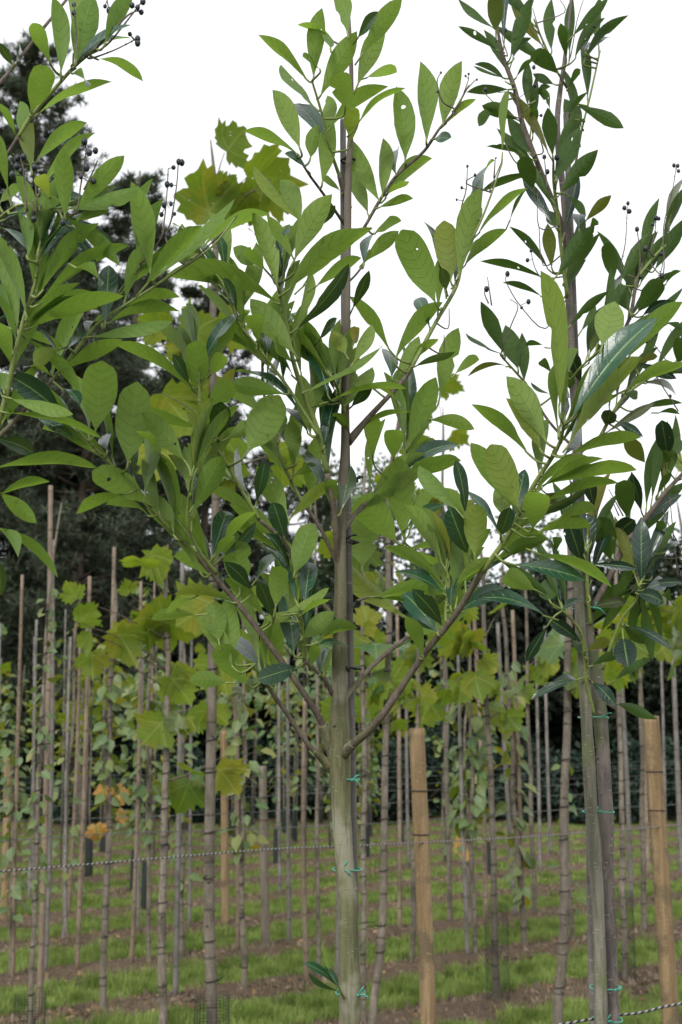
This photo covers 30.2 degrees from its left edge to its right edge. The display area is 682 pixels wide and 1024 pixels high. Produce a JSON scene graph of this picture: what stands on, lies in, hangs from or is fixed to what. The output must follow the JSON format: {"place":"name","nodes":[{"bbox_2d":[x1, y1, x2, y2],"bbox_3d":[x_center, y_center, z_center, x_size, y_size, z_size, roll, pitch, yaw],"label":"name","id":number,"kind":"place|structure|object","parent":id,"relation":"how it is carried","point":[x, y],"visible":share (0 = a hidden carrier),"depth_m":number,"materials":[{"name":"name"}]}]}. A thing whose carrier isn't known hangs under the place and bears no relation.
{"place":"outdoors","nodes":[
{"label":"outdoors","id":0,"kind":"place"},
{"bbox_2d":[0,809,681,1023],"bbox_3d":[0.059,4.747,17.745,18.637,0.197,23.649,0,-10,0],"label":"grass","id":1,"kind":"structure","parent":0,"point":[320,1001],"depth_m":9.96,"materials":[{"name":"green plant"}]},
{"bbox_2d":[0,756,681,1023],"bbox_3d":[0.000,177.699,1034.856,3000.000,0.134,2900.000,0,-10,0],"label":"ground","id":2,"kind":"structure","parent":0,"point":[450,957],"depth_m":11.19,"materials":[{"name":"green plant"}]},
{"bbox_2d":[0,758,10,920],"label":"wooden stake","id":3,"kind":"object","parent":2,"relation":"on","point":[5,875],"visible":0.42,"depth_m":11.44,"materials":[{"name":"brown wood"}]},
{"bbox_2d":[0,679,32,848],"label":"young tree","id":4,"kind":"object","parent":2,"relation":"on","point":[11,721],"visible":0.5,"depth_m":16.91,"materials":[{"name":"green plant"}]},
{"bbox_2d":[0,665,33,975],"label":"lime sapling","id":5,"kind":"object","parent":2,"relation":"on","point":[15,891],"visible":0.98,"depth_m":8.88,"materials":[{"name":"green plant"}]},
{"bbox_2d":[11,575,23,976],"bbox_3d":[-2.288,1.873,8.953,0.083,2.869,0.031,8,-13,-40],"label":"bamboo cane","id":6,"kind":"object","parent":2,"relation":"on","point":[13,940],"visible":0.93,"depth_m":8.94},
{"bbox_2d":[0,731,64,818],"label":"blue green shrub","id":7,"kind":"object","parent":2,"relation":"on","point":[27,788],"visible":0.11,"depth_m":23.43,"materials":[{"name":"green plant"}]},
{"bbox_2d":[0,111,69,772],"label":"pine tree","id":8,"kind":"object","parent":2,"relation":"on","point":[14,224],"visible":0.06,"depth_m":27.06,"materials":[{"name":"green plant"}]},
{"bbox_2d":[32,620,37,912],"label":"bamboo cane","id":9,"kind":"object","parent":2,"relation":"on","point":[34,723],"visible":0.64,"depth_m":10.45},
{"bbox_2d":[14,503,61,1023],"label":"lime sapling","id":10,"kind":"object","parent":2,"relation":"on","point":[45,774],"visible":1,"depth_m":6.39,"materials":[{"name":"green plant"}]},
{"bbox_2d":[36,485,52,1018],"bbox_3d":[-1.807,1.455,7.742,0.091,3.287,0.055,9,-13,-42],"label":"bamboo cane","id":11,"kind":"object","parent":2,"relation":"on","point":[41,946],"visible":0.76,"depth_m":7.68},
{"bbox_2d":[44,539,54,970],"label":"bamboo cane","id":12,"kind":"object","parent":2,"relation":"on","point":[48,890],"visible":0.54,"depth_m":9.12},
{"bbox_2d":[0,28,135,810],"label":"pine tree","id":13,"kind":"object","parent":2,"relation":"on","point":[13,86],"visible":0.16,"depth_m":28.16,"materials":[{"name":"green plant"}]},
{"bbox_2d":[51,599,84,940],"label":"lime sapling","id":14,"kind":"object","parent":2,"relation":"on","point":[74,830],"visible":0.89,"depth_m":10.52,"materials":[{"name":"green plant"}]},
{"bbox_2d":[64,637,71,939],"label":"bamboo cane","id":15,"kind":"object","parent":2,"relation":"on","point":[66,784],"visible":0.98,"depth_m":10.52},
{"bbox_2d":[53,609,83,865],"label":"young tree","id":16,"kind":"object","parent":2,"relation":"on","point":[64,658],"visible":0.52,"depth_m":16.09,"materials":[{"name":"green plant"}]},
{"bbox_2d":[67,647,80,911],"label":"bamboo cane","id":17,"kind":"object","parent":2,"relation":"on","point":[70,877],"visible":0.79,"depth_m":11.95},
{"bbox_2d":[41,748,123,823],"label":"blue green shrub","id":18,"kind":"object","parent":2,"relation":"on","point":[57,810],"visible":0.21,"depth_m":22.77,"materials":[{"name":"green plant"}]},
{"bbox_2d":[75,576,90,968],"bbox_3d":[-1.885,1.911,9.267,0.041,2.898,0.035,4,-10,-23],"label":"bamboo cane","id":19,"kind":"object","parent":2,"relation":"on","point":[80,875],"visible":0.78,"depth_m":9.20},
{"bbox_2d":[56,629,125,876],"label":"young tree","id":20,"kind":"object","parent":2,"relation":"on","point":[93,688],"visible":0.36,"depth_m":14.88,"materials":[{"name":"green plant"}]},
{"bbox_2d":[80,654,134,851],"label":"young tree","id":21,"kind":"object","parent":2,"relation":"on","point":[131,680],"visible":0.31,"depth_m":17.81,"materials":[{"name":"green plant"}]},
{"bbox_2d":[84,553,133,1009],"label":"lime sapling","id":22,"kind":"object","parent":2,"relation":"on","point":[108,791],"visible":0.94,"depth_m":8.01,"materials":[{"name":"green plant"}]},
{"bbox_2d":[0,246,226,774],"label":"pine tree","id":23,"kind":"object","parent":2,"relation":"on","point":[105,527],"visible":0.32,"depth_m":24.41,"materials":[{"name":"green plant"}]},
{"bbox_2d":[20,167,224,806],"bbox_3d":[-4.616,-0.902,28.386,5.703,14.824,5.526,-6,-11,32],"label":"pine tree","id":24,"kind":"object","parent":2,"relation":"on","point":[120,226],"visible":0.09,"depth_m":29.12,"materials":[{"name":"green plant"}]},
{"bbox_2d":[0,0,268,594],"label":"laurel tree","id":25,"kind":"object","parent":2,"relation":"on","point":[98,197],"visible":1,"depth_m":1.85,"materials":[{"name":"green plant"}]},
{"bbox_2d":[129,581,141,962],"bbox_3d":[-1.535,1.960,9.528,0.053,2.889,0.033,8,-12,-39],"label":"bamboo cane","id":26,"kind":"object","parent":2,"relation":"on","point":[133,921],"visible":0.79,"depth_m":9.46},
{"bbox_2d":[115,681,158,890],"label":"young tree","id":27,"kind":"object","parent":2,"relation":"on","point":[129,777],"visible":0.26,"depth_m":13.69,"materials":[{"name":"green plant"}]},
{"bbox_2d":[116,741,174,818],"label":"blue green shrub","id":28,"kind":"object","parent":2,"relation":"on","point":[130,768],"visible":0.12,"depth_m":24.04,"materials":[{"name":"green plant"}]},
{"bbox_2d":[125,581,170,909],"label":"young tree","id":29,"kind":"object","parent":2,"relation":"on","point":[144,863],"visible":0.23,"depth_m":12.44,"materials":[{"name":"green plant"}]},
{"bbox_2d":[126,645,171,960],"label":"lime sapling","id":30,"kind":"object","parent":2,"relation":"on","point":[144,795],"visible":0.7,"depth_m":9.56,"materials":[{"name":"green plant"}]},
{"bbox_2d":[59,544,250,1023],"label":"plane sapling","id":31,"kind":"object","parent":2,"relation":"on","point":[133,638],"visible":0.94,"depth_m":6.86,"materials":[{"name":"green plant"}]},
{"bbox_2d":[112,569,225,810],"bbox_3d":[-3.570,3.662,26.407,2.513,5.223,2.927,0,-10,0],"label":"evergreen shrub","id":32,"kind":"object","parent":2,"relation":"on","point":[200,738],"visible":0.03,"depth_m":26.37,"materials":[{"name":"green plant"}]},
{"bbox_2d":[173,562,184,996],"bbox_3d":[-1.072,1.749,8.384,0.046,2.922,0.037,4,-10,-23],"label":"bamboo cane","id":33,"kind":"object","parent":2,"relation":"on","point":[177,902],"visible":0.54,"depth_m":8.26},
{"bbox_2d":[168,642,201,956],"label":"lime sapling","id":34,"kind":"object","parent":2,"relation":"on","point":[192,876],"visible":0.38,"depth_m":9.66,"materials":[{"name":"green plant"}]},
{"bbox_2d":[188,639,192,925],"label":"bamboo cane","id":35,"kind":"object","parent":2,"relation":"on","point":[190,836],"visible":0.51,"depth_m":11.11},
{"bbox_2d":[156,747,240,823],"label":"blue green shrub","id":36,"kind":"object","parent":2,"relation":"on","point":[200,761],"visible":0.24,"depth_m":22.98,"materials":[{"name":"green plant"}]},
{"bbox_2d":[119,281,278,743],"bbox_3d":[-3.361,0.379,30.409,6.442,12.962,6.618,0,-10,0],"label":"pine tree","id":37,"kind":"object","parent":2,"relation":"on","point":[193,292],"visible":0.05,"depth_m":30.82,"materials":[{"name":"green plant"}]},
{"bbox_2d":[129,117,308,1023],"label":"plane sapling","id":38,"kind":"object","parent":2,"relation":"on","point":[207,190],"visible":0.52,"depth_m":5.75,"materials":[{"name":"green plant"}]},
{"bbox_2d":[220,730,228,923],"bbox_3d":[-1.047,2.857,11.396,0.113,1.750,0.077,6,-12,-33],"label":"wooden stake","id":39,"kind":"object","parent":2,"relation":"on","point":[224,858],"visible":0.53,"depth_m":11.34,"materials":[{"name":"brown wood"}]},
{"bbox_2d":[233,685,239,949],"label":"bamboo cane","id":40,"kind":"object","parent":2,"relation":"on","point":[238,864],"visible":0.39,"depth_m":9.95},
{"bbox_2d":[217,725,275,819],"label":"blue green shrub","id":41,"kind":"object","parent":2,"relation":"on","point":[250,757],"visible":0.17,"depth_m":24.32,"materials":[{"name":"green plant"}]},
{"bbox_2d":[217,622,276,987],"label":"lime sapling","id":42,"kind":"object","parent":2,"relation":"on","point":[239,841],"visible":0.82,"depth_m":8.56,"materials":[{"name":"green plant"}]},
{"bbox_2d":[204,619,308,806],"bbox_3d":[-1.629,4.307,27.636,2.928,4.347,2.594,4,-10,-20],"label":"evergreen shrub","id":43,"kind":"object","parent":2,"relation":"on","point":[263,718],"visible":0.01,"depth_m":27.02,"materials":[{"name":"green plant"}]},
{"bbox_2d":[259,766,269,947],"bbox_3d":[-0.613,2.781,10.116,0.115,1.470,0.075,6,-12,-33],"label":"wooden stake","id":44,"kind":"object","parent":2,"relation":"on","point":[264,887],"visible":0.83,"depth_m":10.08,"materials":[{"name":"brown wood"}]},
{"bbox_2d":[258,617,295,863],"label":"young tree","id":45,"kind":"object","parent":2,"relation":"on","point":[282,769],"visible":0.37,"depth_m":16.39,"materials":[{"name":"green plant"}]},
{"bbox_2d":[218,399,336,623],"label":"pine tree","id":46,"kind":"object","parent":2,"relation":"on","point":[325,506],"visible":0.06,"depth_m":31.20,"materials":[{"name":"green plant"}]},
{"bbox_2d":[277,682,281,894],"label":"bamboo cane","id":47,"kind":"object","parent":2,"relation":"on","point":[279,808],"visible":0.79,"depth_m":13.26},
{"bbox_2d":[286,657,290,943],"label":"bamboo cane","id":48,"kind":"object","parent":2,"relation":"on","point":[288,887],"visible":0.88,"depth_m":10.29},
{"bbox_2d":[256,747,325,819],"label":"blue green shrub","id":49,"kind":"object","parent":2,"relation":"on","point":[310,804],"visible":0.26,"depth_m":23.73,"materials":[{"name":"green plant"}]},
{"bbox_2d":[271,648,319,841],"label":"young tree","id":50,"kind":"object","parent":2,"relation":"on","point":[294,814],"visible":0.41,"depth_m":19.52,"materials":[{"name":"green plant"}]},
{"bbox_2d":[283,641,322,861],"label":"young tree","id":51,"kind":"object","parent":2,"relation":"on","point":[307,688],"visible":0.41,"depth_m":15.02,"materials":[{"name":"green plant"}]},
{"bbox_2d":[301,698,308,982],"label":"bamboo cane","id":52,"kind":"object","parent":2,"relation":"on","point":[304,918],"visible":0.91,"depth_m":8.79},
{"bbox_2d":[253,589,370,810],"bbox_3d":[-0.444,3.923,26.524,2.959,4.759,2.659,-5,-11,28],"label":"evergreen shrub","id":53,"kind":"object","parent":2,"relation":"on","point":[329,604],"visible":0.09,"depth_m":26.27,"materials":[{"name":"green plant"}]},
{"bbox_2d":[271,438,392,782],"bbox_3d":[-0.455,2.570,32.963,3.692,9.493,3.807,0,-10,0],"label":"broadleaf tree","id":54,"kind":"object","parent":2,"relation":"on","point":[334,474],"visible":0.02,"depth_m":33.34,"materials":[{"name":"green plant"}]},
{"bbox_2d":[0,839,680,1023],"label":"fallen leaves","id":55,"kind":"object","parent":2,"relation":"on","point":[288,979],"visible":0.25,"depth_m":9.71,"materials":[{"name":"brown plant"}]},
{"bbox_2d":[340,119,358,944],"bbox_3d":[0.023,0.708,2.096,0.050,2.907,0.015,0,-10,0],"label":"support cane","id":56,"kind":"object","parent":2,"relation":"on","point":[350,651],"visible":0.3,"depth_m":2.17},
{"bbox_2d":[314,501,385,976],"bbox_3d":[0.070,1.491,9.008,0.559,3.640,0.355,0,-10,0],"label":"plane sapling","id":57,"kind":"object","parent":2,"relation":"on","point":[379,637],"visible":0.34,"depth_m":8.93,"materials":[{"name":"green plant"}]},
{"bbox_2d":[310,544,398,638],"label":"broadleaf tree","id":58,"kind":"object","parent":2,"relation":"on","point":[326,572],"visible":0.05,"depth_m":29.55,"materials":[{"name":"green plant"}]},
{"bbox_2d":[43,0,681,1023],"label":"laurel tree","id":59,"kind":"object","parent":2,"relation":"on","point":[457,536],"visible":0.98,"depth_m":2.09,"materials":[{"name":"green plant"}]},
{"bbox_2d":[307,461,422,1020],"bbox_3d":[0.142,1.252,7.660,0.707,3.660,0.441,0,-10,0],"label":"plane sapling","id":60,"kind":"object","parent":2,"relation":"on","point":[399,669],"visible":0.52,"depth_m":7.66,"materials":[{"name":"green plant"}]},
{"bbox_2d":[355,690,382,856],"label":"young tree","id":61,"kind":"object","parent":2,"relation":"on","point":[373,770],"visible":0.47,"depth_m":17.16,"materials":[{"name":"green plant"}]},
{"bbox_2d":[316,341,437,1023],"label":"plane sapling","id":62,"kind":"object","parent":2,"relation":"on","point":[380,682],"visible":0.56,"depth_m":6.20,"materials":[{"name":"green plant"}]},
{"bbox_2d":[356,737,412,822],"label":"blue green shrub","id":63,"kind":"object","parent":2,"relation":"on","point":[392,789],"visible":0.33,"depth_m":23.07,"materials":[{"name":"green plant"}]},
{"bbox_2d":[356,453,418,626],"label":"broadleaf tree","id":64,"kind":"object","parent":2,"relation":"on","point":[397,529],"visible":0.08,"depth_m":34.03,"materials":[{"name":"green plant"}]},
{"bbox_2d":[396,606,401,928],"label":"bamboo cane","id":65,"kind":"object","parent":2,"relation":"on","point":[399,922],"visible":0.69,"depth_m":10.94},
{"bbox_2d":[405,632,409,866],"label":"bamboo cane","id":66,"kind":"object","parent":2,"relation":"on","point":[407,798],"visible":0.6,"depth_m":15.92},
{"bbox_2d":[355,601,462,811],"bbox_3d":[1.354,4.061,26.862,2.434,4.585,2.885,0,-10,0],"label":"evergreen shrub","id":67,"kind":"object","parent":2,"relation":"on","point":[402,631],"visible":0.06,"depth_m":26.57,"materials":[{"name":"green plant"}]},
{"bbox_2d":[409,728,436,1023],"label":"wooden stake","id":68,"kind":"object","parent":2,"relation":"on","point":[425,942],"visible":1,"depth_m":6.16,"materials":[{"name":"brown wood"}]},
{"bbox_2d":[401,726,457,817],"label":"blue green shrub","id":69,"kind":"object","parent":2,"relation":"on","point":[431,760],"visible":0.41,"depth_m":24.40,"materials":[{"name":"green plant"}]},
{"bbox_2d":[392,373,469,922],"bbox_3d":[0.819,1.207,11.506,0.795,5.037,0.460,-1,-10,8],"label":"plane sapling","id":70,"kind":"object","parent":2,"relation":"on","point":[454,386],"visible":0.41,"depth_m":11.54,"materials":[{"name":"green plant"}]},
{"bbox_2d":[425,642,458,862],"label":"young tree","id":71,"kind":"object","parent":2,"relation":"on","point":[434,674],"visible":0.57,"depth_m":16.30,"materials":[{"name":"green plant"}]},
{"bbox_2d":[407,537,479,962],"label":"plane sapling","id":72,"kind":"object","parent":2,"relation":"on","point":[437,711],"visible":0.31,"depth_m":9.62,"materials":[{"name":"green plant"}]},
{"bbox_2d":[402,611,512,812],"bbox_3d":[2.476,4.104,27.006,2.641,4.508,2.667,0,-10,0],"label":"evergreen shrub","id":73,"kind":"object","parent":2,"relation":"on","point":[463,661],"visible":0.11,"depth_m":26.38,"materials":[{"name":"green plant"}]},
{"bbox_2d":[456,655,469,954],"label":"bamboo cane","id":74,"kind":"object","parent":2,"relation":"on","point":[465,905],"visible":0.78,"depth_m":9.69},
{"bbox_2d":[443,703,487,920],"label":"lime sapling","id":75,"kind":"object","parent":2,"relation":"on","point":[456,847],"visible":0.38,"depth_m":11.44,"materials":[{"name":"green plant"}]},
{"bbox_2d":[445,623,497,953],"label":"lime sapling","id":76,"kind":"object","parent":2,"relation":"on","point":[477,804],"visible":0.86,"depth_m":9.80,"materials":[{"name":"green plant"}]},
{"bbox_2d":[442,731,510,820],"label":"blue green shrub","id":77,"kind":"object","parent":2,"relation":"on","point":[497,788],"visible":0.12,"depth_m":23.70,"materials":[{"name":"green plant"}]},
{"bbox_2d":[473,619,488,917],"bbox_3d":[1.293,2.326,11.692,0.130,2.894,0.058,8,-13,-41],"label":"bamboo cane","id":78,"kind":"object","parent":2,"relation":"on","point":[484,863],"visible":0.37,"depth_m":11.56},
{"bbox_2d":[436,552,528,1000],"bbox_3d":[0.961,1.598,8.240,0.714,3.174,0.293,6,-11,-31],"label":"plane sapling","id":79,"kind":"object","parent":2,"relation":"on","point":[459,638],"visible":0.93,"depth_m":8.24,"materials":[{"name":"green plant"}]},
{"bbox_2d":[435,601,563,808],"bbox_3d":[3.408,4.131,27.530,3.107,4.647,2.540,0,-10,0],"label":"evergreen shrub","id":80,"kind":"object","parent":2,"relation":"on","point":[491,605],"visible":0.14,"depth_m":26.95,"materials":[{"name":"green plant"}]},
{"bbox_2d":[496,623,517,915],"bbox_3d":[1.555,2.422,11.848,0.190,2.760,0.048,8,-12,-39],"label":"bamboo cane","id":81,"kind":"object","parent":2,"relation":"on","point":[509,827],"visible":0.58,"depth_m":11.80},
{"bbox_2d":[493,562,537,946],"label":"lime sapling","id":82,"kind":"object","parent":2,"relation":"on","point":[519,892],"visible":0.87,"depth_m":10.10,"materials":[{"name":"green plant"}]},
{"bbox_2d":[511,610,524,945],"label":"bamboo cane","id":83,"kind":"object","parent":2,"relation":"on","point":[518,759],"visible":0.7,"depth_m":10.21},
{"bbox_2d":[490,555,559,912],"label":"plane sapling","id":84,"kind":"object","parent":2,"relation":"on","point":[540,673],"visible":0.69,"depth_m":12.07,"materials":[{"name":"green plant"}]},
{"bbox_2d":[489,513,563,587],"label":"broadleaf tree","id":85,"kind":"object","parent":2,"relation":"on","point":[529,557],"visible":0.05,"depth_m":33.94,"materials":[{"name":"green plant"}]},
{"bbox_2d":[502,736,558,821],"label":"blue green shrub","id":86,"kind":"object","parent":2,"relation":"on","point":[544,815],"visible":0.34,"depth_m":23.50,"materials":[{"name":"green plant"}]},
{"bbox_2d":[535,657,541,868],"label":"bamboo cane","id":87,"kind":"object","parent":2,"relation":"on","point":[538,789],"visible":0.77,"depth_m":15.59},
{"bbox_2d":[543,626,551,853],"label":"bamboo cane","id":88,"kind":"object","parent":2,"relation":"on","point":[548,776],"visible":0.74,"depth_m":17.48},
{"bbox_2d":[499,594,598,805],"bbox_3d":[4.292,4.148,27.678,2.596,4.675,2.807,9,-13,-42],"label":"evergreen shrub","id":89,"kind":"object","parent":2,"relation":"on","point":[538,622],"visible":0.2,"depth_m":26.99,"materials":[{"name":"green plant"}]},
{"bbox_2d":[548,721,585,941],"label":"lime sapling","id":90,"kind":"object","parent":2,"relation":"on","point":[582,890],"visible":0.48,"depth_m":10.34,"materials":[{"name":"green plant"}]},
{"bbox_2d":[458,0,681,1023],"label":"laurel tree","id":91,"kind":"object","parent":2,"relation":"on","point":[644,554],"visible":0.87,"depth_m":2.59,"materials":[{"name":"green plant"}]},
{"bbox_2d":[533,747,616,824],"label":"blue green shrub","id":92,"kind":"object","parent":2,"relation":"on","point":[576,760],"visible":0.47,"depth_m":22.98,"materials":[{"name":"green plant"}]},
{"bbox_2d":[563,112,593,1023],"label":"support cane","id":93,"kind":"object","parent":2,"relation":"on","point":[589,925],"visible":0.2,"depth_m":2.50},
{"bbox_2d":[521,587,636,804],"bbox_3d":[5.078,4.006,27.594,3.021,4.897,2.719,0,-10,0],"label":"evergreen shrub","id":94,"kind":"object","parent":2,"relation":"on","point":[575,714],"visible":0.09,"depth_m":27.26,"materials":[{"name":"green plant"}]},
{"bbox_2d":[536,546,631,1023],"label":"plane sapling","id":95,"kind":"object","parent":2,"relation":"on","point":[555,645],"visible":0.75,"depth_m":6.86,"materials":[{"name":"green plant"}]},
{"bbox_2d":[578,541,668,980],"bbox_3d":[2.038,1.682,9.034,0.776,3.274,0.358,4,-10,-22],"label":"plane sapling","id":96,"kind":"object","parent":2,"relation":"on","point":[642,652],"visible":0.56,"depth_m":8.92,"materials":[{"name":"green plant"}]},
{"bbox_2d":[598,518,653,930],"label":"plane sapling","id":97,"kind":"object","parent":2,"relation":"on","point":[634,675],"visible":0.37,"depth_m":11.01,"materials":[{"name":"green plant"}]},
{"bbox_2d":[620,663,633,901],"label":"bamboo cane","id":98,"kind":"object","parent":2,"relation":"on","point":[628,822],"visible":0.57,"depth_m":12.76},
{"bbox_2d":[597,733,667,821],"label":"blue green shrub","id":99,"kind":"object","parent":2,"relation":"on","point":[634,764],"visible":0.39,"depth_m":23.33,"materials":[{"name":"green plant"}]},
{"bbox_2d":[607,640,681,807],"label":"evergreen shrub","id":100,"kind":"object","parent":2,"relation":"on","point":[651,687],"visible":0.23,"depth_m":25.49,"materials":[{"name":"green plant"}]},
{"bbox_2d":[612,556,681,605],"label":"broadleaf tree","id":101,"kind":"object","parent":2,"relation":"on","point":[675,590],"visible":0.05,"depth_m":30.94,"materials":[{"name":"green plant"}]},
{"bbox_2d":[619,452,681,754],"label":"plane sapling","id":102,"kind":"object","parent":2,"relation":"on","point":[671,616],"visible":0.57,"depth_m":9.66,"materials":[{"name":"green plant"}]},
{"bbox_2d":[632,733,681,819],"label":"blue green shrub","id":103,"kind":"object","parent":2,"relation":"on","point":[671,792],"visible":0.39,"depth_m":23.73,"materials":[{"name":"green plant"}]},
{"bbox_2d":[643,716,679,1023],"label":"wooden stake","id":104,"kind":"object","parent":2,"relation":"on","point":[654,771],"visible":0.93,"depth_m":7.20,"materials":[{"name":"brown wood"}]},
{"bbox_2d":[0,824,681,871],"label":"wire","id":105,"kind":"object","parent":104,"relation":"attached to","point":[302,847],"visible":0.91,"depth_m":5.67,"materials":[{"name":"grey metal"}]},
{"bbox_2d":[669,601,681,870],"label":"bamboo cane","id":106,"kind":"object","parent":2,"relation":"on","point":[677,763],"visible":0.64,"depth_m":15.26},
{"bbox_2d":[0,0,681,680],"label":"sky","id":107,"kind":"structure","parent":0,"point":[198,62],"materials":[{"name":"white"}]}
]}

